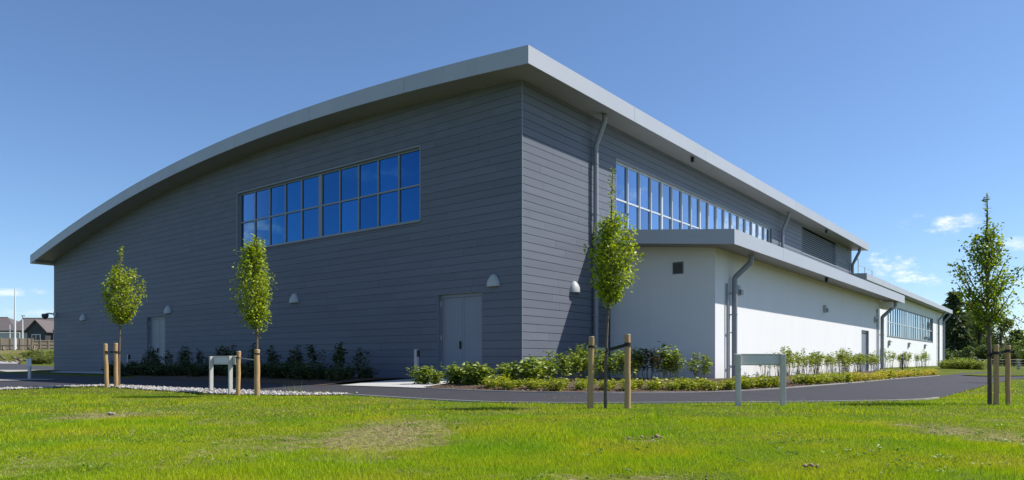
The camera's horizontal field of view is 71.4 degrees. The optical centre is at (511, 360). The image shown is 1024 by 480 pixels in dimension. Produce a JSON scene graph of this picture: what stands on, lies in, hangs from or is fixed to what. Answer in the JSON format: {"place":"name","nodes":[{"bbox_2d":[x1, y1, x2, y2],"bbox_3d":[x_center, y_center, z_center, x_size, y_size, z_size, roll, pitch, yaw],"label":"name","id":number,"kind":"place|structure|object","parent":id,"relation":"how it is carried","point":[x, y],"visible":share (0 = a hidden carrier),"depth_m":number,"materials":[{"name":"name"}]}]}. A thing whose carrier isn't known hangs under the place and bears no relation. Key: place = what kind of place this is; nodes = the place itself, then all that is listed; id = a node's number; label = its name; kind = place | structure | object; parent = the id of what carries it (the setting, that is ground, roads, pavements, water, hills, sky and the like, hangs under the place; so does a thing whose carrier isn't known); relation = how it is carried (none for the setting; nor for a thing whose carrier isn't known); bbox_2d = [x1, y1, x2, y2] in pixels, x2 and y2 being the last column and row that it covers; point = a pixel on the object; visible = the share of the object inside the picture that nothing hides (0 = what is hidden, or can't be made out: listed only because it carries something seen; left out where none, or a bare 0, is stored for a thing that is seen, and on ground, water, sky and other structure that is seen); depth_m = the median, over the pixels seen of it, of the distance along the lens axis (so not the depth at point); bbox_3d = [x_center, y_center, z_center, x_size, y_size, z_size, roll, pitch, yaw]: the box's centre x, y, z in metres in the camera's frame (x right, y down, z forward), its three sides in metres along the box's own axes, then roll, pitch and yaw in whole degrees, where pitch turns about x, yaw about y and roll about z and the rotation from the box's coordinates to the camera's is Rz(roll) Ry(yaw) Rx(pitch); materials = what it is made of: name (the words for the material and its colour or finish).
{"place":"outdoors","nodes":[
{"label":"outdoors","id":0,"kind":"place"},
{"bbox_2d":[0,364,53,369],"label":"road","id":1,"kind":"structure","parent":0,"point":[13,367],"depth_m":55.64,"materials":[{"name":"grey asphalt"}]},
{"bbox_2d":[0,384,357,395],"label":"gravel","id":2,"kind":"structure","parent":0,"point":[214,390],"depth_m":18.80,"materials":[{"name":"grey gravel"}]},
{"bbox_2d":[130,374,391,384],"bbox_3d":[-10.802,0.626,27.024,17.086,0.138,4.096,0,0,38],"label":"planting bed shade","id":3,"kind":"object","parent":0,"point":[222,378],"visible":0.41,"depth_m":23.30,"materials":[{"name":"brown soil"}]},
{"bbox_2d":[112,364,133,376],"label":"shade shrub","id":4,"kind":"object","parent":3,"relation":"on","point":[125,371],"visible":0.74,"depth_m":30.29,"materials":[{"name":"green plant"}]},
{"bbox_2d":[131,360,158,375],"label":"shade shrub","id":5,"kind":"object","parent":3,"relation":"on","point":[142,368],"visible":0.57,"depth_m":29.25,"materials":[{"name":"green plant"}]},
{"bbox_2d":[147,362,167,375],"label":"shade shrub","id":6,"kind":"object","parent":3,"relation":"on","point":[159,371],"visible":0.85,"depth_m":28.30,"materials":[{"name":"green plant"}]},
{"bbox_2d":[169,365,185,375],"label":"shade shrub","id":7,"kind":"object","parent":3,"relation":"on","point":[177,370],"visible":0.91,"depth_m":27.96,"materials":[{"name":"green plant"}]},
{"bbox_2d":[181,346,192,362],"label":"tall shade shrub","id":8,"kind":"object","parent":3,"relation":"on","point":[187,357],"visible":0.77,"depth_m":29.86,"materials":[{"name":"green plant"}]},
{"bbox_2d":[183,362,206,376],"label":"shade shrub","id":9,"kind":"object","parent":3,"relation":"on","point":[197,367],"visible":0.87,"depth_m":26.89,"materials":[{"name":"green plant"}]},
{"bbox_2d":[235,361,265,377],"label":"shade shrub","id":10,"kind":"object","parent":3,"relation":"on","point":[251,367],"visible":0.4,"depth_m":24.66,"materials":[{"name":"green plant"}]},
{"bbox_2d":[265,345,278,375],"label":"tall shade shrub","id":11,"kind":"object","parent":3,"relation":"on","point":[270,354],"visible":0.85,"depth_m":26.25,"materials":[{"name":"green plant"}]},
{"bbox_2d":[263,363,286,378],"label":"shade shrub","id":12,"kind":"object","parent":3,"relation":"on","point":[277,367],"visible":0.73,"depth_m":23.90,"materials":[{"name":"green plant"}]},
{"bbox_2d":[278,360,310,378],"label":"shade shrub","id":13,"kind":"object","parent":3,"relation":"on","point":[287,372],"visible":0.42,"depth_m":23.56,"materials":[{"name":"green plant"}]},
{"bbox_2d":[289,364,314,379],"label":"shade shrub","id":14,"kind":"object","parent":3,"relation":"on","point":[298,371],"visible":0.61,"depth_m":22.75,"materials":[{"name":"green plant"}]},
{"bbox_2d":[305,344,326,368],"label":"tall shade shrub","id":15,"kind":"object","parent":3,"relation":"on","point":[311,350],"visible":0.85,"depth_m":24.75,"materials":[{"name":"green plant"}]},
{"bbox_2d":[300,362,334,379],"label":"shade shrub","id":16,"kind":"object","parent":3,"relation":"on","point":[318,375],"visible":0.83,"depth_m":22.47,"materials":[{"name":"green plant"}]},
{"bbox_2d":[322,366,348,382],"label":"shade shrub","id":17,"kind":"object","parent":3,"relation":"on","point":[328,376],"visible":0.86,"depth_m":21.44,"materials":[{"name":"green plant"}]},
{"bbox_2d":[333,343,346,368],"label":"tall shade shrub","id":18,"kind":"object","parent":3,"relation":"on","point":[340,358],"visible":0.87,"depth_m":23.38,"materials":[{"name":"green plant"}]},
{"bbox_2d":[330,365,357,379],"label":"shade shrub","id":19,"kind":"object","parent":3,"relation":"on","point":[350,373],"visible":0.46,"depth_m":22.21,"materials":[{"name":"green plant"}]},
{"bbox_2d":[352,345,370,370],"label":"tall shade shrub","id":20,"kind":"object","parent":3,"relation":"on","point":[360,359],"visible":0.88,"depth_m":23.14,"materials":[{"name":"green plant"}]},
{"bbox_2d":[354,363,378,380],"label":"shade shrub","id":21,"kind":"object","parent":3,"relation":"on","point":[365,373],"visible":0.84,"depth_m":22.79,"materials":[{"name":"green plant"}]},
{"bbox_2d":[346,379,460,387],"bbox_3d":[-2.564,0.632,20.652,3.148,0.103,4.636,0,0,28],"label":"concrete apron","id":22,"kind":"object","parent":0,"point":[400,383],"depth_m":19.82,"materials":[{"name":"concrete"}]},
{"bbox_2d":[414,349,419,379],"bbox_3d":[-2.871,0.195,21.543,0.150,1.067,0.110,0,0,38],"label":"button post","id":23,"kind":"object","parent":22,"relation":"on","point":[416,355],"visible":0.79,"depth_m":21.50,"materials":[{"name":"silver metal"}]},
{"bbox_2d":[406,365,434,383],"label":"leafy shrub","id":24,"kind":"object","parent":22,"relation":"on","point":[422,373],"visible":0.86,"depth_m":19.48,"materials":[{"name":"green plant"}]},
{"bbox_2d":[426,369,443,383],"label":"leafy shrub","id":25,"kind":"object","parent":22,"relation":"on","point":[435,376],"visible":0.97,"depth_m":19.23,"materials":[{"name":"green plant"}]},
{"bbox_2d":[0,349,1023,479],"bbox_3d":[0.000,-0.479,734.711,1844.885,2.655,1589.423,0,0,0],"label":"lawn","id":26,"kind":"structure","parent":0,"point":[7,356],"depth_m":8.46,"materials":[{"name":"plant"}]},
{"bbox_2d":[0,317,18,347],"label":"bungalow","id":27,"kind":"object","parent":26,"relation":"on","point":[5,322],"visible":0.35,"depth_m":128.46,"materials":[{"name":"grey"}]},
{"bbox_2d":[13,288,16,349],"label":"lamp post","id":28,"kind":"object","parent":26,"relation":"on","point":[14,343],"visible":0.87,"depth_m":98.92,"materials":[{"name":"silver metal"}]},
{"bbox_2d":[0,348,52,363],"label":"rubble","id":29,"kind":"object","parent":26,"relation":"on","point":[20,360],"visible":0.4,"depth_m":76.69,"materials":[{"name":"beige stone"}]},
{"bbox_2d":[1,338,53,349],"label":"timber fence","id":30,"kind":"object","parent":26,"relation":"on","point":[46,344],"visible":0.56,"depth_m":112.98,"materials":[{"name":"brown wood"}]},
{"bbox_2d":[5,318,53,348],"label":"bungalow","id":31,"kind":"object","parent":26,"relation":"on","point":[38,328],"visible":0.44,"depth_m":121.31,"materials":[{"name":"grey"}]},
{"bbox_2d":[103,344,108,387],"bbox_3d":[-12.206,0.230,21.455,0.172,1.480,0.122,0,0,0],"label":"tree stake","id":32,"kind":"object","parent":26,"relation":"on","point":[106,368],"visible":0.88,"depth_m":21.41,"materials":[{"name":"brown wood"}]},
{"bbox_2d":[113,343,117,387],"bbox_3d":[-11.971,0.218,21.555,0.133,1.494,0.122,0,0,0],"label":"tree stake","id":33,"kind":"object","parent":26,"relation":"on","point":[115,365],"visible":0.87,"depth_m":21.50,"materials":[{"name":"brown wood"}]},
{"bbox_2d":[209,356,235,394],"bbox_3d":[-7.216,0.425,17.764,0.127,1.080,1.769,0,0,-39],"label":"sign frame","id":34,"kind":"object","parent":26,"relation":"on","point":[230,361],"visible":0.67,"depth_m":17.66,"materials":[{"name":"silver metal"}]},
{"bbox_2d":[236,351,240,394],"bbox_3d":[-6.477,0.374,16.875,0.124,1.198,0.107,0,0,0],"label":"tree stake","id":35,"kind":"object","parent":26,"relation":"on","point":[238,369],"visible":0.91,"depth_m":16.83,"materials":[{"name":"brown wood"}]},
{"bbox_2d":[229,233,277,348],"bbox_3d":[-5.950,-0.997,16.375,1.019,3.835,1.030,0,0,18],"label":"young tree","id":36,"kind":"object","parent":26,"relation":"on","point":[253,314],"visible":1,"depth_m":16.27,"materials":[{"name":"green plant"}]},
{"bbox_2d":[254,349,259,395],"bbox_3d":[-5.854,0.358,16.373,0.136,1.230,0.132,0,0,0],"label":"tree stake","id":37,"kind":"object","parent":26,"relation":"on","point":[257,374],"visible":0.88,"depth_m":16.32,"materials":[{"name":"brown wood"}]},
{"bbox_2d":[30,45,868,379],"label":"sports hall","id":38,"kind":"structure","parent":26,"relation":"on","point":[442,217],"depth_m":25.52,"materials":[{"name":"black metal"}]},
{"bbox_2d":[147,316,165,363],"bbox_3d":[-17.304,-0.730,34.903,1.860,2.860,0.330,0,0,38],"label":"door","id":39,"kind":"structure","parent":38,"relation":"in","point":[156,327],"depth_m":35.02,"materials":[{"name":"black metal"}]},
{"bbox_2d":[236,145,420,252],"bbox_3d":[-7.329,-5.867,27.033,11.070,2.555,0.230,0,0,38],"label":"window","id":40,"kind":"structure","parent":38,"relation":"in","point":[383,191],"depth_m":26.47,"materials":[{"name":"blue glass"}]},
{"bbox_2d":[437,291,482,378],"bbox_3d":[-1.590,-0.720,22.644,1.900,2.840,0.330,0,0,38],"label":"door","id":41,"kind":"structure","parent":38,"relation":"in","point":[459,315],"depth_m":22.74,"materials":[{"name":"black metal"}]},
{"bbox_2d":[615,158,771,242],"bbox_3d":[8.846,-5.887,32.057,0.221,2.635,17.010,0,0,38],"label":"window","id":42,"kind":"structure","parent":38,"relation":"in","point":[650,202],"depth_m":28.78,"materials":[{"name":"blue"}]},
{"bbox_2d":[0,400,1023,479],"bbox_3d":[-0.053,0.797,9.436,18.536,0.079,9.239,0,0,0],"label":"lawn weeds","id":43,"kind":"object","parent":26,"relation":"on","point":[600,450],"visible":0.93,"depth_m":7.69,"materials":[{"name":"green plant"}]},
{"bbox_2d":[19,409,1023,479],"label":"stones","id":44,"kind":"object","parent":26,"relation":"on","point":[587,477],"visible":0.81,"depth_m":7.48,"materials":[{"name":"grey stone"}]},
{"bbox_2d":[587,336,594,408],"bbox_3d":[1.363,0.281,12.326,0.141,1.402,0.112,0,0,0],"label":"tree stake","id":45,"kind":"object","parent":26,"relation":"on","point":[590,387],"visible":0.9,"depth_m":12.28,"materials":[{"name":"brown wood"}]},
{"bbox_2d":[583,167,644,408],"bbox_3d":[1.767,-1.207,12.360,0.974,4.274,1.088,0,0,-29],"label":"young tree","id":46,"kind":"object","parent":26,"relation":"on","point":[609,288],"visible":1,"depth_m":12.26,"materials":[{"name":"green plant"}]},
{"bbox_2d":[624,334,630,408],"bbox_3d":[2.000,0.262,12.330,0.118,1.440,0.112,0,0,0],"label":"tree stake","id":47,"kind":"object","parent":26,"relation":"on","point":[627,375],"visible":0.96,"depth_m":12.29,"materials":[{"name":"brown wood"}]},
{"bbox_2d":[424,369,937,391],"bbox_3d":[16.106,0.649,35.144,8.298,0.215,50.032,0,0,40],"label":"planting bed","id":48,"kind":"object","parent":26,"relation":"on","point":[569,389],"visible":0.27,"depth_m":17.70,"materials":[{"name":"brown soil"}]},
{"bbox_2d":[440,362,463,383],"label":"leafy shrub","id":49,"kind":"object","parent":48,"relation":"on","point":[453,374],"visible":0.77,"depth_m":18.57,"materials":[{"name":"green plant"}]},
{"bbox_2d":[458,361,487,384],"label":"leafy shrub","id":50,"kind":"object","parent":48,"relation":"on","point":[465,378],"visible":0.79,"depth_m":18.17,"materials":[{"name":"green plant"}]},
{"bbox_2d":[466,363,497,384],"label":"leafy shrub","id":51,"kind":"object","parent":48,"relation":"on","point":[485,372],"visible":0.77,"depth_m":18.16,"materials":[{"name":"green plant"}]},
{"bbox_2d":[483,376,505,387],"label":"groundcover clump","id":52,"kind":"object","parent":48,"relation":"on","point":[492,383],"visible":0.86,"depth_m":17.23,"materials":[{"name":"green plant"}]},
{"bbox_2d":[497,378,518,388],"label":"groundcover clump","id":53,"kind":"object","parent":48,"relation":"on","point":[506,385],"visible":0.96,"depth_m":16.83,"materials":[{"name":"green plant"}]},
{"bbox_2d":[495,361,525,380],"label":"leafy shrub","id":54,"kind":"object","parent":48,"relation":"on","point":[508,369],"visible":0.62,"depth_m":18.24,"materials":[{"name":"green plant"}]},
{"bbox_2d":[516,359,545,383],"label":"leafy shrub","id":55,"kind":"object","parent":48,"relation":"on","point":[533,369],"visible":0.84,"depth_m":18.15,"materials":[{"name":"green plant"}]},
{"bbox_2d":[522,378,542,389],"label":"groundcover clump","id":56,"kind":"object","parent":48,"relation":"on","point":[531,385],"visible":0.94,"depth_m":16.80,"materials":[{"name":"green plant"}]},
{"bbox_2d":[519,354,559,380],"bbox_3d":[0.633,0.264,18.863,1.138,0.925,0.978,0,0,-16],"label":"leafy shrub","id":57,"kind":"object","parent":48,"relation":"on","point":[548,371],"visible":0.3,"depth_m":18.76,"materials":[{"name":"green plant"}]},
{"bbox_2d":[538,378,568,390],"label":"groundcover clump","id":58,"kind":"object","parent":48,"relation":"on","point":[557,384],"visible":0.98,"depth_m":16.53,"materials":[{"name":"green plant"}]},
{"bbox_2d":[543,350,573,380],"bbox_3d":[1.213,0.152,19.370,0.922,1.006,0.896,0,0,-13],"label":"tall shrub","id":59,"kind":"object","parent":48,"relation":"on","point":[562,363],"visible":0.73,"depth_m":19.40,"materials":[{"name":"green plant"}]},
{"bbox_2d":[560,347,583,380],"bbox_3d":[1.589,0.141,19.779,0.774,1.022,0.759,0,0,-26],"label":"tall shrub","id":60,"kind":"object","parent":48,"relation":"on","point":[576,359],"visible":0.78,"depth_m":19.70,"materials":[{"name":"green plant"}]},
{"bbox_2d":[570,342,599,378],"bbox_3d":[2.019,0.071,20.202,0.990,1.172,0.676,0,0,45],"label":"tall shrub","id":61,"kind":"object","parent":48,"relation":"on","point":[585,364],"visible":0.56,"depth_m":20.14,"materials":[{"name":"green plant"}]},
{"bbox_2d":[582,343,618,379],"bbox_3d":[2.523,0.070,20.473,1.100,1.201,1.070,0,0,-33],"label":"tall shrub","id":62,"kind":"object","parent":48,"relation":"on","point":[600,365],"visible":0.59,"depth_m":20.47,"materials":[{"name":"green plant"}]},
{"bbox_2d":[607,344,624,380],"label":"tall shrub","id":63,"kind":"object","parent":48,"relation":"on","point":[620,364],"visible":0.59,"depth_m":20.62,"materials":[{"name":"green plant"}]},
{"bbox_2d":[615,378,637,390],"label":"groundcover clump","id":64,"kind":"object","parent":48,"relation":"on","point":[633,382],"visible":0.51,"depth_m":16.75,"materials":[{"name":"green plant"}]},
{"bbox_2d":[622,347,646,378],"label":"tall shrub","id":65,"kind":"object","parent":48,"relation":"on","point":[635,365],"visible":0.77,"depth_m":21.37,"materials":[{"name":"green plant"}]},
{"bbox_2d":[635,347,663,379],"bbox_3d":[4.111,0.127,21.539,0.989,1.088,0.772,0,0,-9],"label":"tall shrub","id":66,"kind":"object","parent":48,"relation":"on","point":[651,360],"visible":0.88,"depth_m":21.48,"materials":[{"name":"green plant"}]},
{"bbox_2d":[643,381,660,390],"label":"groundcover clump","id":67,"kind":"object","parent":48,"relation":"on","point":[653,385],"visible":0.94,"depth_m":17.04,"materials":[{"name":"green plant"}]},
{"bbox_2d":[650,341,678,378],"bbox_3d":[4.660,0.031,21.807,0.934,1.259,0.954,0,0,-40],"label":"tall shrub","id":68,"kind":"object","parent":48,"relation":"on","point":[666,356],"visible":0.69,"depth_m":21.60,"materials":[{"name":"green plant"}]},
{"bbox_2d":[659,349,684,379],"bbox_3d":[4.840,0.151,21.419,0.846,1.002,0.578,0,0,24],"label":"tall shrub","id":69,"kind":"object","parent":48,"relation":"on","point":[675,365],"visible":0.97,"depth_m":21.35,"materials":[{"name":"green plant"}]},
{"bbox_2d":[679,378,703,389],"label":"groundcover clump","id":70,"kind":"object","parent":48,"relation":"on","point":[688,384],"visible":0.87,"depth_m":17.37,"materials":[{"name":"green plant"}]},
{"bbox_2d":[685,353,712,377],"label":"tall shrub","id":71,"kind":"object","parent":48,"relation":"on","point":[706,364],"visible":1,"depth_m":21.81,"materials":[{"name":"green plant"}]},
{"bbox_2d":[697,378,723,389],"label":"groundcover clump","id":72,"kind":"object","parent":48,"relation":"on","point":[707,384],"visible":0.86,"depth_m":17.50,"materials":[{"name":"green plant"}]},
{"bbox_2d":[717,378,734,389],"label":"groundcover clump","id":73,"kind":"object","parent":48,"relation":"on","point":[731,383],"visible":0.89,"depth_m":17.63,"materials":[{"name":"green plant"}]},
{"bbox_2d":[733,375,757,388],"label":"groundcover clump","id":74,"kind":"object","parent":48,"relation":"on","point":[745,383],"visible":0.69,"depth_m":17.86,"materials":[{"name":"green plant"}]},
{"bbox_2d":[749,375,775,387],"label":"groundcover clump","id":75,"kind":"object","parent":48,"relation":"on","point":[765,382],"visible":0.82,"depth_m":18.21,"materials":[{"name":"green plant"}]},
{"bbox_2d":[780,346,794,375],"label":"slender shrub","id":76,"kind":"object","parent":48,"relation":"on","point":[787,359],"visible":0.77,"depth_m":25.66,"materials":[{"name":"green plant"}]},
{"bbox_2d":[786,372,811,383],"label":"groundcover clump","id":77,"kind":"object","parent":48,"relation":"on","point":[796,378],"visible":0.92,"depth_m":19.57,"materials":[{"name":"green plant"}]},
{"bbox_2d":[807,350,826,373],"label":"slender shrub","id":78,"kind":"object","parent":48,"relation":"on","point":[816,360],"visible":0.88,"depth_m":28.71,"materials":[{"name":"green plant"}]},
{"bbox_2d":[833,348,849,372],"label":"slender shrub","id":79,"kind":"object","parent":48,"relation":"on","point":[840,357],"visible":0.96,"depth_m":31.49,"materials":[{"name":"green plant"}]},
{"bbox_2d":[598,229,904,378],"bbox_3d":[13.289,-1.770,33.669,4.840,5.300,27.942,0,0,38],"label":"white annex","id":80,"kind":"object","parent":26,"relation":"on","point":[720,298],"visible":0.88,"depth_m":24.41,"materials":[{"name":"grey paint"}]},
{"bbox_2d":[861,330,868,370],"bbox_3d":[19.396,-0.485,39.458,0.330,2.370,1.800,0,0,38],"label":"door","id":81,"kind":"structure","parent":80,"relation":"in","point":[864,334],"depth_m":39.81,"materials":[{"name":"silver metal"}]},
{"bbox_2d":[734,354,785,405],"bbox_3d":[4.543,0.427,13.073,0.926,1.105,0.127,0,0,0],"label":"sign frame","id":82,"kind":"object","parent":26,"relation":"on","point":[759,359],"visible":0.85,"depth_m":13.06,"materials":[{"name":"silver metal"}]},
{"bbox_2d":[850,259,952,367],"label":"wing","id":83,"kind":"structure","parent":26,"relation":"on","point":[914,323],"depth_m":72.47,"materials":[{"name":"white paint"}]},
{"bbox_2d":[887,308,932,341],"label":"window","id":84,"kind":"structure","parent":83,"relation":"in","point":[901,323],"depth_m":71.75,"materials":[{"name":"blue"}]},
{"bbox_2d":[942,291,977,358],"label":"conifer","id":85,"kind":"object","parent":26,"relation":"on","point":[957,331],"visible":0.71,"depth_m":117.16,"materials":[{"name":"green plant"}]},
{"bbox_2d":[958,345,976,359],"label":"undergrowth bush","id":86,"kind":"object","parent":26,"relation":"on","point":[967,350],"visible":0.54,"depth_m":103.18,"materials":[{"name":"green plant"}]},
{"bbox_2d":[961,310,993,363],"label":"broadleaf tree","id":87,"kind":"object","parent":26,"relation":"on","point":[977,330],"visible":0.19,"depth_m":119.86,"materials":[{"name":"green plant"}]},
{"bbox_2d":[946,194,1023,403],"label":"young tree","id":88,"kind":"object","parent":26,"relation":"on","point":[986,261],"visible":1,"depth_m":13.48,"materials":[{"name":"green plant"}]},
{"bbox_2d":[993,344,998,404],"bbox_3d":[9.081,0.340,13.370,0.098,1.283,0.094,0,0,0],"label":"tree stake","id":89,"kind":"object","parent":26,"relation":"on","point":[996,377],"visible":0.88,"depth_m":13.33,"materials":[{"name":"brown wood"}]},
{"bbox_2d":[979,313,1014,365],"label":"broadleaf tree","id":90,"kind":"object","parent":26,"relation":"on","point":[1004,327],"visible":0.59,"depth_m":111.72,"materials":[{"name":"green plant"}]},
{"bbox_2d":[1005,345,1010,404],"bbox_3d":[9.298,0.345,13.370,0.098,1.273,0.092,0,0,0],"label":"tree stake","id":91,"kind":"object","parent":26,"relation":"on","point":[1007,378],"visible":0.88,"depth_m":13.34,"materials":[{"name":"brown wood"}]},
{"bbox_2d":[1003,345,1022,365],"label":"undergrowth bush","id":92,"kind":"object","parent":26,"relation":"on","point":[1014,353],"visible":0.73,"depth_m":102.88,"materials":[{"name":"green plant"}]},
{"bbox_2d":[1002,334,1023,360],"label":"broadleaf tree","id":93,"kind":"object","parent":26,"relation":"on","point":[1010,342],"visible":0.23,"depth_m":115.54,"materials":[{"name":"green plant"}]},
{"bbox_2d":[1007,297,1023,351],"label":"young tree","id":94,"kind":"object","parent":26,"relation":"on","point":[1021,332],"visible":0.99,"depth_m":25.18,"materials":[{"name":"green plant"}]},
{"bbox_2d":[1007,329,1023,364],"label":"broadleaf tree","id":95,"kind":"object","parent":26,"relation":"on","point":[1016,335],"visible":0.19,"depth_m":139.60,"materials":[{"name":"green plant"}]},
{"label":"gravel strip","id":96,"kind":"structure","parent":26,"relation":"on","visible":0},
{"bbox_2d":[99,246,146,384],"bbox_3d":[-11.862,-1.287,21.715,1.423,4.399,1.252,0,0,0],"label":"young tree","id":97,"kind":"object","parent":96,"relation":"on","point":[116,310],"visible":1,"depth_m":21.61,"materials":[{"name":"green plant"}]},
{"bbox_2d":[0,372,1023,401],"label":"path","id":98,"kind":"structure","parent":0,"point":[924,387],"depth_m":17.60,"materials":[{"name":"grey asphalt"}]},
{"bbox_2d":[343,394,939,403],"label":"kerb","id":99,"kind":"structure","parent":98,"relation":"on","point":[631,402],"depth_m":13.93,"materials":[{"name":"concrete"}]},
{"bbox_2d":[421,375,939,392],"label":"kerb","id":100,"kind":"structure","parent":98,"relation":"on","point":[665,392],"depth_m":17.08,"materials":[{"name":"concrete"}]},
{"bbox_2d":[0,0,1023,343],"label":"sky","id":101,"kind":"structure","parent":0,"point":[892,122],"materials":[{"name":"blue"}]},
{"bbox_2d":[963,373,1023,375],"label":"grass island","id":102,"kind":"structure","parent":0,"point":[1001,374],"depth_m":36.56,"materials":[{"name":"plant"}]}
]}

